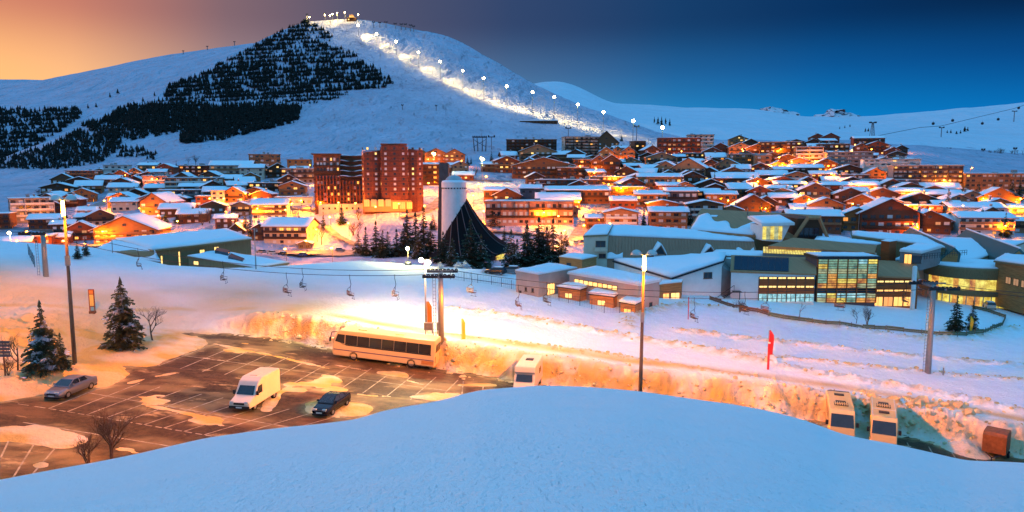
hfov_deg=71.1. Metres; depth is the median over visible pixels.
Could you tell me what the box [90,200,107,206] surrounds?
road
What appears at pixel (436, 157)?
hotel
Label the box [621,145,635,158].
chalet
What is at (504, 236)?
fir tree
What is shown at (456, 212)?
church
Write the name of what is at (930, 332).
lift pylon
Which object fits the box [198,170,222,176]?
house
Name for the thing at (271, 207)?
hotel
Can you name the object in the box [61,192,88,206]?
house
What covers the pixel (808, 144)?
house
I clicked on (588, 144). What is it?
apartment block
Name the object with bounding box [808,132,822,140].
chalet
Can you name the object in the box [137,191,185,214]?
chalet
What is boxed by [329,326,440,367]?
coach
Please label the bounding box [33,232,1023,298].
lift cable
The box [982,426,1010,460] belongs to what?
box trailer
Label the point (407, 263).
floodlight post
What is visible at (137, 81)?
ridge
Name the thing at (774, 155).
house
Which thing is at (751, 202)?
chalet
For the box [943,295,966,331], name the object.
fir tree
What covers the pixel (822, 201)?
chalet
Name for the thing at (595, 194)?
apartment block
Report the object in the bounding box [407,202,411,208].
window
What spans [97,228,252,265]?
sports pavilion
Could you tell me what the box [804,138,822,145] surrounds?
house
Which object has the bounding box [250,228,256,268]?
floodlight post
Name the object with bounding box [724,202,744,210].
house
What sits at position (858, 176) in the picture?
house
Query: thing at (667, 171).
chalet
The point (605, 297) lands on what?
timber cabin
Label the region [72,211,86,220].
house
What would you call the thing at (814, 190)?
chalet
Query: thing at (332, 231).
road
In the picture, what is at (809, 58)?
sky
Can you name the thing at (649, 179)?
apartment block
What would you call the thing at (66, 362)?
fir tree
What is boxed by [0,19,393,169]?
pine forest
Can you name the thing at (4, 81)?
ridge
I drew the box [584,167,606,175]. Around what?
house
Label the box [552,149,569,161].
house
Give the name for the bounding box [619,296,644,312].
timber cabin
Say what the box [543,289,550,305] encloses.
lift chair
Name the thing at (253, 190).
house
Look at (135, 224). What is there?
chalet
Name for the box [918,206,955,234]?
chalet
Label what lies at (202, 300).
snow field
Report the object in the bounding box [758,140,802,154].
apartment block
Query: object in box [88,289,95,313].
information board
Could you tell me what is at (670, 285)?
entrance hall
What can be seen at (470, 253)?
fir tree
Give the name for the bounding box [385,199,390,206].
window
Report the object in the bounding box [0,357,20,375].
bare bush
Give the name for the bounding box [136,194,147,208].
house
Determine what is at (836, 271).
glass hall
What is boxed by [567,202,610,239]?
road
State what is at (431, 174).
apartment block
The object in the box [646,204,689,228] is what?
chalet
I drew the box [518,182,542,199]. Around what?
house
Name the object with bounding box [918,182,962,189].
chalet
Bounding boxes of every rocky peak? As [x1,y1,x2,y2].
[760,107,799,115]
[812,109,859,116]
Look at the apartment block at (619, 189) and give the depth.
379.42 m
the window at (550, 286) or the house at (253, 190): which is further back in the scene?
the house at (253, 190)
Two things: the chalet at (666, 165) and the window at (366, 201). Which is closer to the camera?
the window at (366, 201)
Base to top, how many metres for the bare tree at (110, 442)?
4.809 m
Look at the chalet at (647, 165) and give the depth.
472.02 m
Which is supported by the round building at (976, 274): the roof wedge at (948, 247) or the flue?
the roof wedge at (948, 247)
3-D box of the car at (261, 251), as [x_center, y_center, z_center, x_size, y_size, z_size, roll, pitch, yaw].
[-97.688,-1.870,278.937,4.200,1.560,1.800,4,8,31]
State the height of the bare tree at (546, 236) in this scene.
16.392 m
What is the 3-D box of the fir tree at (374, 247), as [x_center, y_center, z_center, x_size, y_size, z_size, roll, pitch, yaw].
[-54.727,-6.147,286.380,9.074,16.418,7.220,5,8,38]
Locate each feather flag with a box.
[426,301,431,321]
[461,319,464,338]
[768,330,773,354]
[970,316,973,330]
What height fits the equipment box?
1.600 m
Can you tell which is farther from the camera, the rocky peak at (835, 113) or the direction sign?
the rocky peak at (835, 113)
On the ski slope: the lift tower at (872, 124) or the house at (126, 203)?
the lift tower at (872, 124)
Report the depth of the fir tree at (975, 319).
120.61 m
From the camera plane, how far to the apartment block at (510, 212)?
318.83 m
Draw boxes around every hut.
[295,240,314,248]
[347,14,356,21]
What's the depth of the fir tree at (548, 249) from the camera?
242.53 m
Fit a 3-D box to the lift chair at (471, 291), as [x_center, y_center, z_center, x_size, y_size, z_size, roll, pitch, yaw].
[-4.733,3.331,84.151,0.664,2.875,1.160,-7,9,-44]
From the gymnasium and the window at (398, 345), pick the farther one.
the gymnasium
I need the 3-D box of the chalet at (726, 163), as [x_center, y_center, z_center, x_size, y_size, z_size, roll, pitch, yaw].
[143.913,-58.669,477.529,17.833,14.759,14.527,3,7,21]
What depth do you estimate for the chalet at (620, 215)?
304.59 m
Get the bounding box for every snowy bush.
[451,262,462,267]
[462,262,471,268]
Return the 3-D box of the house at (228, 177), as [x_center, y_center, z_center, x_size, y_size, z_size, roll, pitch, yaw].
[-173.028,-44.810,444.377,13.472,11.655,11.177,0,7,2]
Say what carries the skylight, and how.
on the swimming pool building at (758, 273)
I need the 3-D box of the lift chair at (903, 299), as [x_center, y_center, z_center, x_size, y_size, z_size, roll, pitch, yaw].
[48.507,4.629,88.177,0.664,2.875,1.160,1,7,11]
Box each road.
[56,244,101,246]
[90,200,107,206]
[290,207,314,210]
[323,225,355,244]
[400,190,467,216]
[490,230,563,236]
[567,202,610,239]
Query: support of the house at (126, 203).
on the village hill
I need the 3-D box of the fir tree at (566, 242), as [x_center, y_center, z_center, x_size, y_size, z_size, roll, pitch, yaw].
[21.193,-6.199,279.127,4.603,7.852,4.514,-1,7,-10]
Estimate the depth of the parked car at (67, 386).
62.12 m
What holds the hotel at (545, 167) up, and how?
on the village hill
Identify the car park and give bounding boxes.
[0,332,1023,478]
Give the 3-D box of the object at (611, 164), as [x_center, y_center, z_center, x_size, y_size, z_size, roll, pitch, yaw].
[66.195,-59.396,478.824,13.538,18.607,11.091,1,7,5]
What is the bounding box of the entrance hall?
[659,279,682,298]
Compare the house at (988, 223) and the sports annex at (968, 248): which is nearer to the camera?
the sports annex at (968, 248)
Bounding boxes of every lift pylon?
[18,229,63,276]
[422,268,457,343]
[908,281,960,373]
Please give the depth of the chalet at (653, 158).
499.85 m
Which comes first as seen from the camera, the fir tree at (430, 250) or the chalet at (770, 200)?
the fir tree at (430, 250)
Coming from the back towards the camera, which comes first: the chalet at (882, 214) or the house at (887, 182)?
the house at (887, 182)
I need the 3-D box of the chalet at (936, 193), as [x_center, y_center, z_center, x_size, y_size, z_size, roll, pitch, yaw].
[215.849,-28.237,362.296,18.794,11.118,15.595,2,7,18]
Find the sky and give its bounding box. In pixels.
[0,0,1023,116]
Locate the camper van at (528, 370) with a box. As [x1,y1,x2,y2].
[513,354,542,386]
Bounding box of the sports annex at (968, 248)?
[895,237,1023,279]
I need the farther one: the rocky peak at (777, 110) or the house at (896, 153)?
the rocky peak at (777, 110)
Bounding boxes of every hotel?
[38,182,78,193]
[156,187,202,199]
[163,175,224,188]
[177,163,209,176]
[208,160,255,173]
[238,164,266,179]
[248,152,280,166]
[249,198,291,219]
[260,215,320,245]
[423,148,445,161]
[423,161,452,172]
[443,147,465,162]
[511,157,576,178]
[518,143,556,161]
[556,165,588,178]
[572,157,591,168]
[591,153,604,168]
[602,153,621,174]
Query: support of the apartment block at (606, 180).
on the village hill
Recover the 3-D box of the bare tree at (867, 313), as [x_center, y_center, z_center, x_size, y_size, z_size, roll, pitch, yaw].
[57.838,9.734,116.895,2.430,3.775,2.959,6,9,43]
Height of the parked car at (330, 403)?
1.420 m
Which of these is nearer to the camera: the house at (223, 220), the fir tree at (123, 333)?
the fir tree at (123, 333)
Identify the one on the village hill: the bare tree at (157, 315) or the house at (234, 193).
the house at (234, 193)
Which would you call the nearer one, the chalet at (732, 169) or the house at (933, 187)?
the house at (933, 187)
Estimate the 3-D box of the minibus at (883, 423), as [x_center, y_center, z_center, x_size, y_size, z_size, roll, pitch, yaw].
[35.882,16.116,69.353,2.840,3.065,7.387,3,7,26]
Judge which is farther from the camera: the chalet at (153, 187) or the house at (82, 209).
the chalet at (153, 187)
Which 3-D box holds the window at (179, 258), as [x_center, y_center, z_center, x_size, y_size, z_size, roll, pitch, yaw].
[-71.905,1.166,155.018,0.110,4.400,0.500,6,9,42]
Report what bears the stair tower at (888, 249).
on the snow field
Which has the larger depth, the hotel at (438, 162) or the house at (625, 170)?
the hotel at (438, 162)
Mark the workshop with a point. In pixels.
(911, 254)
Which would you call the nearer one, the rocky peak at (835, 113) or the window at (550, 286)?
the window at (550, 286)
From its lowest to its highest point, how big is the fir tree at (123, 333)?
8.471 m
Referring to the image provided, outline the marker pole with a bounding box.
[767,342,770,369]
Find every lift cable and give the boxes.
[0,228,1019,292]
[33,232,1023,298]
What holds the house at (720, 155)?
on the village hill
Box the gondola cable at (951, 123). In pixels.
[878,105,1023,135]
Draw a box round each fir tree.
[18,299,64,378]
[53,333,76,370]
[72,242,81,258]
[82,238,90,255]
[97,276,147,351]
[163,211,168,222]
[242,213,249,231]
[247,217,252,237]
[321,214,325,229]
[336,204,346,224]
[351,233,363,255]
[359,226,371,255]
[369,220,381,255]
[371,230,393,258]
[383,231,392,255]
[389,229,402,256]
[390,223,415,256]
[400,209,414,246]
[406,212,422,248]
[408,229,427,259]
[415,206,432,247]
[421,224,437,258]
[429,217,436,229]
[431,232,449,264]
[444,238,459,266]
[450,218,491,268]
[476,234,492,268]
[485,195,501,227]
[499,229,523,267]
[502,225,506,240]
[513,223,544,267]
[520,217,558,264]
[540,227,555,260]
[550,218,561,263]
[554,231,568,262]
[562,231,569,246]
[641,210,646,224]
[687,208,693,225]
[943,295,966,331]
[944,189,950,210]
[965,301,979,329]
[998,212,1013,237]
[1009,179,1016,192]
[1017,177,1023,200]
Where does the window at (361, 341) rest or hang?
in the coach
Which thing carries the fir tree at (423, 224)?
on the village hill
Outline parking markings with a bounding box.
[0,347,977,476]
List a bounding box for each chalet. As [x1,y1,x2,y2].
[25,213,67,228]
[48,217,77,229]
[62,220,96,240]
[82,208,116,225]
[88,212,174,243]
[112,169,130,177]
[127,166,143,176]
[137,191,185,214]
[143,182,164,191]
[146,167,169,174]
[157,201,198,217]
[175,206,212,224]
[198,198,228,213]
[223,179,253,188]
[228,199,251,215]
[229,220,246,233]
[249,220,263,240]
[277,179,308,195]
[482,186,505,203]
[490,187,522,199]
[492,156,520,172]
[598,145,614,157]
[599,131,619,149]
[601,207,640,224]
[612,146,625,158]
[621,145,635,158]
[632,188,669,206]
[638,163,658,167]
[644,151,678,163]
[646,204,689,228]
[653,161,675,172]
[662,168,674,172]
[670,153,685,161]
[670,157,708,174]
[682,158,703,162]
[682,171,706,183]
[683,197,726,220]
[694,178,723,187]
[702,147,722,158]
[702,188,738,206]
[703,157,717,167]
[713,157,739,170]
[719,165,745,171]
[727,142,748,153]
[728,134,748,145]
[728,182,757,186]
[729,191,773,212]
[742,138,757,145]
[744,143,758,153]
[754,168,788,178]
[760,193,778,210]
[763,183,793,190]
[766,192,798,205]
[768,160,787,165]
[774,153,797,163]
[786,171,809,179]
[794,182,832,198]
[799,174,815,182]
[806,170,837,179]
[806,196,845,210]
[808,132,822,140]
[812,157,838,170]
[817,174,845,180]
[820,133,840,142]
[827,164,862,175]
[830,185,866,204]
[842,204,862,230]
[844,191,876,208]
[853,142,869,151]
[855,197,925,233]
[865,185,900,198]
[866,140,891,154]
[884,145,901,156]
[895,190,940,203]
[896,144,908,155]
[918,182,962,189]
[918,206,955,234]
[921,189,964,197]
[963,188,981,201]
[975,187,1023,203]
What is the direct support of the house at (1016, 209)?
on the village hill
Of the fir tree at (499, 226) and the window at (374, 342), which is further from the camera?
the fir tree at (499, 226)
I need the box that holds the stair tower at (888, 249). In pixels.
[880,239,896,260]
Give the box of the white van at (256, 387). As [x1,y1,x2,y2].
[229,367,279,409]
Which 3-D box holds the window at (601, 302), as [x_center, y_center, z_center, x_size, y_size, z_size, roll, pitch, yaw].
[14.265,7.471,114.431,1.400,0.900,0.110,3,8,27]
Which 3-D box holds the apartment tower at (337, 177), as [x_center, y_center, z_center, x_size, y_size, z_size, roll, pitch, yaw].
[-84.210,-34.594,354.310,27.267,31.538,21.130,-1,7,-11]
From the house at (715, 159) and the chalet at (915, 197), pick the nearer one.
the chalet at (915, 197)
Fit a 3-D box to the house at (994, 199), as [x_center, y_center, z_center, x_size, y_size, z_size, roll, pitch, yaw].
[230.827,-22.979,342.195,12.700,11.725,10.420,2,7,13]
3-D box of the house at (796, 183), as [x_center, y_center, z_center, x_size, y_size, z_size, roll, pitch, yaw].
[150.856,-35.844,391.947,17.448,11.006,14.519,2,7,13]
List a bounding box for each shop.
[55,231,75,243]
[274,193,314,205]
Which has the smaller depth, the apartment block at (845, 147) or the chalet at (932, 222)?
the chalet at (932, 222)
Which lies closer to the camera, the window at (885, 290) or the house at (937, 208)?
the window at (885, 290)
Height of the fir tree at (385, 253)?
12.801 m
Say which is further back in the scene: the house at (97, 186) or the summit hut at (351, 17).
the summit hut at (351, 17)
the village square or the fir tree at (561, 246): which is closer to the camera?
the fir tree at (561, 246)
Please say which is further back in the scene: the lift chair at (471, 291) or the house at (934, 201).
the house at (934, 201)
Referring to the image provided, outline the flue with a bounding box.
[910,266,916,309]
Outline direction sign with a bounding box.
[0,340,10,375]
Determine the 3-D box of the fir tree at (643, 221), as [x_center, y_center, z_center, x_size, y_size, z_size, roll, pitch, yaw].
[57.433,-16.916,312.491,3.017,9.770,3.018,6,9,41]
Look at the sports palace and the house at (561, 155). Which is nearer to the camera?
the sports palace
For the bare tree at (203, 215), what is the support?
on the village hill
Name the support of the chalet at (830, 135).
on the village hill
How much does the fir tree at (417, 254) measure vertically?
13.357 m
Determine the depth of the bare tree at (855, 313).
118.46 m
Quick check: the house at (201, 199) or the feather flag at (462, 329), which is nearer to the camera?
the feather flag at (462, 329)
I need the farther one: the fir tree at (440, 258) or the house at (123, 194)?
the house at (123, 194)
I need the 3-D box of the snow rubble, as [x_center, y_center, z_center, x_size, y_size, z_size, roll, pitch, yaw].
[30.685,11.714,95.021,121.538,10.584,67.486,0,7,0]
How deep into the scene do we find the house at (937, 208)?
327.86 m
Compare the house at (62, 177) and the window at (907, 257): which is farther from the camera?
the house at (62, 177)
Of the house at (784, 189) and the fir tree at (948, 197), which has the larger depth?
the house at (784, 189)
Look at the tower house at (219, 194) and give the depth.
381.80 m
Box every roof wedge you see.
[903,227,960,261]
[957,228,1023,259]
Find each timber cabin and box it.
[556,282,587,301]
[559,253,596,268]
[588,288,617,307]
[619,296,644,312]
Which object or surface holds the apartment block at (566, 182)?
on the village hill
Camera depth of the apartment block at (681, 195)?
358.94 m
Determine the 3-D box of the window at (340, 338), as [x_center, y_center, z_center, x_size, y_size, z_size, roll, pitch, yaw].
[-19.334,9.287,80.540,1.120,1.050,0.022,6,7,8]
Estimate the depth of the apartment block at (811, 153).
493.37 m
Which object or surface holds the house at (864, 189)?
on the village hill
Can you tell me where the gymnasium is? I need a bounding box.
[612,251,740,299]
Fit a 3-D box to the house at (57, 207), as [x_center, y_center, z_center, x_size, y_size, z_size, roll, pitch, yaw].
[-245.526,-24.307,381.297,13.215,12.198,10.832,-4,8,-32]
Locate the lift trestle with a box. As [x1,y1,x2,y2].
[472,136,486,151]
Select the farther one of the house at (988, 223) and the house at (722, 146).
the house at (722, 146)
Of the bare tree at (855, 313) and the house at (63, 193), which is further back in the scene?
the house at (63, 193)
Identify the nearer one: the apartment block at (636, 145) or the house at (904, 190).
the house at (904, 190)
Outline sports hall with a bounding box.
[607,224,755,268]
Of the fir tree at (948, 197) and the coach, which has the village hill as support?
the fir tree at (948, 197)
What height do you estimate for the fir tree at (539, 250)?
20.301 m
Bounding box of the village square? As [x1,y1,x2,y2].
[256,248,371,255]
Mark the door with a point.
(426, 326)
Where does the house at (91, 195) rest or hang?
on the village hill
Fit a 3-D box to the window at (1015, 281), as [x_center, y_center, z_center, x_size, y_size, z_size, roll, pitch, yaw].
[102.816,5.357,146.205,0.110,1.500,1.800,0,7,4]
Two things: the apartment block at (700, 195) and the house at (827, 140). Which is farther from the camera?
the house at (827, 140)
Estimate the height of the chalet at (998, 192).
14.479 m
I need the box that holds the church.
[429,162,515,261]
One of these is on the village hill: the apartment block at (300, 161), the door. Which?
the apartment block at (300, 161)
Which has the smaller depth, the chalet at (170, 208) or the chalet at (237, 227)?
the chalet at (237, 227)
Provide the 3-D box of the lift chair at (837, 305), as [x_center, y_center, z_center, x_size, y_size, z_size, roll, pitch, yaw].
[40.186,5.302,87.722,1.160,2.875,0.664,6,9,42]
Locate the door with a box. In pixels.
[424,324,431,329]
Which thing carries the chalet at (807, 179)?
on the village hill
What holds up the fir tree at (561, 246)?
on the village hill
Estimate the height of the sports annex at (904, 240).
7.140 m
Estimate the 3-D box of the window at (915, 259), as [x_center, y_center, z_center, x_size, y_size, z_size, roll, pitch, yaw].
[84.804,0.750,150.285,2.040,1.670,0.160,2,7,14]
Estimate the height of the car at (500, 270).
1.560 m
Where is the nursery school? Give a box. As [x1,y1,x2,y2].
[567,266,661,307]
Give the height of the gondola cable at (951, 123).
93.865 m
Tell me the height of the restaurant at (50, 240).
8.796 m
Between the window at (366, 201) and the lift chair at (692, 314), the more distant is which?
the window at (366, 201)
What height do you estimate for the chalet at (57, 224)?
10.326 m
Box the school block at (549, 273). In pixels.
[515,263,577,296]
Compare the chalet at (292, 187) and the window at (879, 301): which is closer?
the window at (879, 301)
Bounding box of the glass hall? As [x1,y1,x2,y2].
[804,252,880,306]
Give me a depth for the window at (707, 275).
134.40 m
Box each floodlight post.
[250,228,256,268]
[404,247,411,265]
[419,258,430,321]
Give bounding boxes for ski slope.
[535,81,1023,152]
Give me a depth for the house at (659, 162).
480.55 m
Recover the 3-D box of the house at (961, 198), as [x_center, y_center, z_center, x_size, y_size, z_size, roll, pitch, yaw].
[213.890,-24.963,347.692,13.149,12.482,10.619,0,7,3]
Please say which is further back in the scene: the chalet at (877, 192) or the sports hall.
the chalet at (877, 192)
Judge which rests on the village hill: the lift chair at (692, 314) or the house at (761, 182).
the house at (761, 182)
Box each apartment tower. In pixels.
[311,153,362,215]
[361,143,423,213]
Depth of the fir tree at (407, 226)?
296.21 m
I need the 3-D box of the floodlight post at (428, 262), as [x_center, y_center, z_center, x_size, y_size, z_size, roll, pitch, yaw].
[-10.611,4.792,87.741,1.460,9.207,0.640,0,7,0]
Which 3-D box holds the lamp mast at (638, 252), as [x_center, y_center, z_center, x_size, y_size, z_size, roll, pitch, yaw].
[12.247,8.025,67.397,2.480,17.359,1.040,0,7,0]
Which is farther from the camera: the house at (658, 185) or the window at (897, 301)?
the house at (658, 185)
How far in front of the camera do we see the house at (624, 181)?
395.18 m
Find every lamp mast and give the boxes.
[49,195,76,363]
[631,250,656,391]
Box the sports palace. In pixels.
[689,208,880,255]
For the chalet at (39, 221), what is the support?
on the village hill
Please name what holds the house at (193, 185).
on the village hill
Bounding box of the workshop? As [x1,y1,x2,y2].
[899,243,941,269]
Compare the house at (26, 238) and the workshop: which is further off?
the house at (26, 238)
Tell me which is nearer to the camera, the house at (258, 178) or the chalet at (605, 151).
the house at (258, 178)
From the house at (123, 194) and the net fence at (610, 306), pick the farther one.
the house at (123, 194)
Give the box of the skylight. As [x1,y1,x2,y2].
[763,247,824,256]
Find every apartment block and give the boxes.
[0,212,16,228]
[7,194,54,223]
[64,169,102,179]
[103,163,131,173]
[141,173,170,185]
[280,166,313,182]
[286,157,312,167]
[423,164,438,184]
[484,198,574,225]
[506,137,556,156]
[534,176,600,189]
[544,186,611,203]
[561,135,598,155]
[590,174,628,184]
[610,183,645,195]
[629,140,645,153]
[635,173,683,189]
[656,136,701,153]
[662,185,699,205]
[686,133,714,152]
[697,186,720,199]
[726,152,770,165]
[752,155,771,164]
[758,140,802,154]
[793,145,823,163]
[816,143,850,156]
[823,151,874,166]
[859,157,920,176]
[861,179,919,183]
[887,162,964,189]
[962,170,1023,199]
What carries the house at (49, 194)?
on the village hill
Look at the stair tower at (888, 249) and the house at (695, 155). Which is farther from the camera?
the house at (695, 155)
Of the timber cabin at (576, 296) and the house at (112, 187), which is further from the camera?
the house at (112, 187)
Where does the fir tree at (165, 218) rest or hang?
on the village hill
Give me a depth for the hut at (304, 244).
307.19 m
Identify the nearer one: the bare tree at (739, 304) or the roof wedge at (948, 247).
the bare tree at (739, 304)
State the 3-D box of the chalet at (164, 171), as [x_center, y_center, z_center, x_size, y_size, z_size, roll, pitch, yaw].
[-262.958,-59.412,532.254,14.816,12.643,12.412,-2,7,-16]
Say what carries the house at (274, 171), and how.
on the village hill
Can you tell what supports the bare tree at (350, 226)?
on the village hill
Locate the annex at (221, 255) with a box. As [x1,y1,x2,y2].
[186,247,289,267]
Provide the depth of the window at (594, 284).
117.74 m
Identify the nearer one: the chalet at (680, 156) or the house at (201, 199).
the house at (201, 199)
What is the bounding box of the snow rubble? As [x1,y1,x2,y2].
[267,300,1022,456]
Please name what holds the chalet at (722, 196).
on the village hill
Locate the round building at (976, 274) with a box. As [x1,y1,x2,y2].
[918,258,1004,308]
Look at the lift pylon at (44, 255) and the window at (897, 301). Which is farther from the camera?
the window at (897, 301)
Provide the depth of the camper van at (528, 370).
73.68 m
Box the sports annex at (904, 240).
[851,230,945,259]
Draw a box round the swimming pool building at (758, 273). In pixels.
[713,249,815,304]
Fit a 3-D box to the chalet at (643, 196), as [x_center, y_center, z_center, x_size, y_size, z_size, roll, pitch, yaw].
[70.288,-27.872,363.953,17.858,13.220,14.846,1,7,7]
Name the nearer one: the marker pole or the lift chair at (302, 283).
the marker pole
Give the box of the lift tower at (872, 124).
[869,122,876,135]
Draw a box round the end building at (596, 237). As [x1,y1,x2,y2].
[583,224,612,266]
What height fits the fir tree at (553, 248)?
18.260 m
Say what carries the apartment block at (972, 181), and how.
on the village hill
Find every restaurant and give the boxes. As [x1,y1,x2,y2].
[34,233,57,243]
[247,179,282,191]
[451,171,474,179]
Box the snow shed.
[519,120,557,123]
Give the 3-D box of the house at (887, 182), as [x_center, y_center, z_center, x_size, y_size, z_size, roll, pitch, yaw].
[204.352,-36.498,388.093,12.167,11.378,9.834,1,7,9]
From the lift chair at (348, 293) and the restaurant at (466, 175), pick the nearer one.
the lift chair at (348, 293)
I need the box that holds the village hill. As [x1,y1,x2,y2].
[0,19,1023,287]
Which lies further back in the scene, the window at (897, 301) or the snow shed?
the snow shed
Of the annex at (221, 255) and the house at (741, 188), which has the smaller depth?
the annex at (221, 255)
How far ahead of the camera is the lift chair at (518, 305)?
80.13 m
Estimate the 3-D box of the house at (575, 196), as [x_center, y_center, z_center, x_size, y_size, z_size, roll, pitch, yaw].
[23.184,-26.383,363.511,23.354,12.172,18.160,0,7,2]
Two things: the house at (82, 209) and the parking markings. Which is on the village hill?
the house at (82, 209)
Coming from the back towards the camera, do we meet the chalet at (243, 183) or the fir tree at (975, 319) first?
the chalet at (243, 183)
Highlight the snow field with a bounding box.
[0,241,1023,467]
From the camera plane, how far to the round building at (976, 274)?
154.83 m
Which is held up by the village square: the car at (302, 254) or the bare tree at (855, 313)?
the car at (302, 254)
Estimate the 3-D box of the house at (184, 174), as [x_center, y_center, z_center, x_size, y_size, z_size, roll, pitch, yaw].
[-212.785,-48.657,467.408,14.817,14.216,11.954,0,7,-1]
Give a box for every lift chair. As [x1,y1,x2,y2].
[220,261,227,283]
[283,274,291,296]
[299,272,306,290]
[347,276,354,299]
[392,276,398,299]
[466,277,476,296]
[515,289,521,307]
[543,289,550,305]
[690,297,697,322]
[740,298,749,314]
[761,291,770,314]
[834,289,845,310]
[901,282,908,305]
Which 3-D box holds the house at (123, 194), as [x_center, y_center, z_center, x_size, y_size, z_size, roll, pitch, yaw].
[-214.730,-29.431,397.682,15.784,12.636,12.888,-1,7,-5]
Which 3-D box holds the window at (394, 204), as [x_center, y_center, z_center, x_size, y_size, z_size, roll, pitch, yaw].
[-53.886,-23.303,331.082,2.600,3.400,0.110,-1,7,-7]
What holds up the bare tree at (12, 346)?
on the snow field
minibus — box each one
[826,390,858,436]
[867,397,901,444]
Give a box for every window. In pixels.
[178,251,180,265]
[335,334,344,343]
[345,335,356,345]
[357,336,368,346]
[364,199,369,206]
[369,338,381,348]
[371,199,376,206]
[378,199,383,206]
[382,339,393,349]
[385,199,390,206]
[392,202,397,208]
[394,341,405,351]
[400,202,404,208]
[406,342,418,352]
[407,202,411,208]
[419,344,430,354]
[436,341,440,352]
[547,282,554,295]
[592,282,597,286]
[596,241,605,246]
[597,300,605,305]
[598,254,605,258]
[662,293,669,296]
[670,292,679,298]
[703,272,712,278]
[748,214,794,238]
[875,296,882,305]
[883,296,892,306]
[884,280,893,282]
[884,289,893,291]
[893,296,902,306]
[894,280,903,282]
[903,296,910,306]
[904,254,911,263]
[912,255,921,263]
[1005,276,1010,284]
[1013,278,1018,286]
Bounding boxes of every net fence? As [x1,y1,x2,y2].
[28,246,34,266]
[450,273,631,312]
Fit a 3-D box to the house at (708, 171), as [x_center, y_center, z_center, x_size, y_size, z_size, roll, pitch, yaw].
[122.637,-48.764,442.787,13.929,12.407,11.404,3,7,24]
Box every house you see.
[0,235,36,242]
[37,189,67,195]
[39,191,64,202]
[49,172,73,183]
[54,201,60,212]
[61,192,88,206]
[65,176,90,183]
[65,186,99,201]
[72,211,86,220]
[73,180,105,193]
[75,204,101,212]
[94,175,123,188]
[104,191,139,207]
[106,181,141,192]
[108,176,140,182]
[108,195,139,211]
[129,186,150,195]
[130,174,142,186]
[133,170,154,176]
[136,161,160,171]
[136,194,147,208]
[150,215,164,219]
[154,163,177,174]
[174,170,196,176]
[176,192,192,202]
[177,181,203,188]
[194,195,210,205]
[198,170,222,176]
[198,178,222,188]
[201,186,230,194]
[209,189,226,202]
[212,211,240,228]
[220,174,242,180]
[225,184,249,201]
[232,176,256,181]
[242,170,261,181]
[245,187,267,198]
[249,188,278,197]
[265,161,286,177]
[277,172,300,183]
[289,165,310,167]
[449,161,469,170]
[479,161,496,171]
[498,150,518,158]
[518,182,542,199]
[523,172,545,183]
[525,153,541,159]
[535,192,581,207]
[547,155,561,160]
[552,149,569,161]
[566,148,587,161]
[566,154,585,163]
[567,178,588,185]
[574,206,580,216]
[582,211,603,228]
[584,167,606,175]
[608,196,637,208]
[613,177,645,185]
[614,164,636,175]
[620,161,642,167]
[624,155,641,162]
[634,168,658,172]
[638,144,661,155]
[638,151,652,162]
[644,197,680,206]
[652,180,681,189]
[654,158,677,163]
[677,179,695,186]
[679,152,702,157]
[699,167,718,178]
[701,156,721,161]
[703,151,726,159]
[704,183,725,189]
[709,172,759,182]
[713,141,728,152]
[722,183,752,198]
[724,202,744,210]
[730,164,751,171]
[742,175,770,185]
[745,183,773,196]
[750,162,769,171]
[764,174,795,184]
[766,165,793,172]
[767,151,780,162]
[771,180,806,189]
[773,185,796,192]
[781,207,844,234]
[785,203,833,208]
[786,156,810,163]
[786,164,824,173]
[789,192,813,202]
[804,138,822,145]
[805,142,825,146]
[817,138,837,143]
[818,181,853,191]
[836,172,870,178]
[838,175,860,180]
[840,185,869,192]
[850,136,885,145]
[851,180,880,188]
[860,167,887,178]
[866,151,878,158]
[878,178,900,188]
[886,149,907,158]
[887,187,922,196]
[888,180,923,187]
[903,201,944,212]
[922,185,945,188]
[927,198,960,204]
[937,192,973,201]
[939,200,1008,212]
[939,211,954,230]
[948,209,1018,236]
[974,204,999,210]
[978,195,1014,203]
[993,253,1023,313]
[1004,201,1023,216]
[1014,216,1023,232]
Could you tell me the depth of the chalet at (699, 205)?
320.33 m
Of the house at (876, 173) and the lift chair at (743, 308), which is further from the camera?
the house at (876, 173)
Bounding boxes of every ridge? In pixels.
[0,43,253,150]
[0,79,39,83]
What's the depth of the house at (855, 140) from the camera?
670.94 m
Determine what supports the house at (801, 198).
on the village hill
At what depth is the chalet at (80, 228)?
311.06 m
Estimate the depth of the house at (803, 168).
456.14 m
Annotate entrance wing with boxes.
[875,260,919,308]
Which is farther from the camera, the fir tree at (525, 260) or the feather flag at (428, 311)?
the fir tree at (525, 260)
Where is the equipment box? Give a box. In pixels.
[424,322,432,334]
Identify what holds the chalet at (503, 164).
on the village hill
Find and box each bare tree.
[1,337,18,370]
[70,433,106,463]
[88,403,147,458]
[136,306,166,339]
[194,209,209,224]
[205,208,212,222]
[317,228,327,244]
[348,222,359,235]
[353,206,365,219]
[532,223,555,248]
[733,300,743,311]
[850,307,860,323]
[862,305,874,324]
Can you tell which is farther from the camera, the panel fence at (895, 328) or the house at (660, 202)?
the house at (660, 202)
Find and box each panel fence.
[709,296,767,314]
[768,306,1005,336]
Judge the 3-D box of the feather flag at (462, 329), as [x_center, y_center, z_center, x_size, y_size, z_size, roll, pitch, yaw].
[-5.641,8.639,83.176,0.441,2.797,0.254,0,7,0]
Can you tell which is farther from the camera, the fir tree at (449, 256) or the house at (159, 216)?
the house at (159, 216)
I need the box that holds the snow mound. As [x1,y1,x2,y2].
[0,386,1023,511]
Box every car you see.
[44,374,96,398]
[256,249,265,253]
[267,250,275,254]
[278,251,286,255]
[297,252,306,256]
[312,391,350,415]
[335,247,345,251]
[484,266,506,274]
[506,265,519,273]
[983,301,996,309]

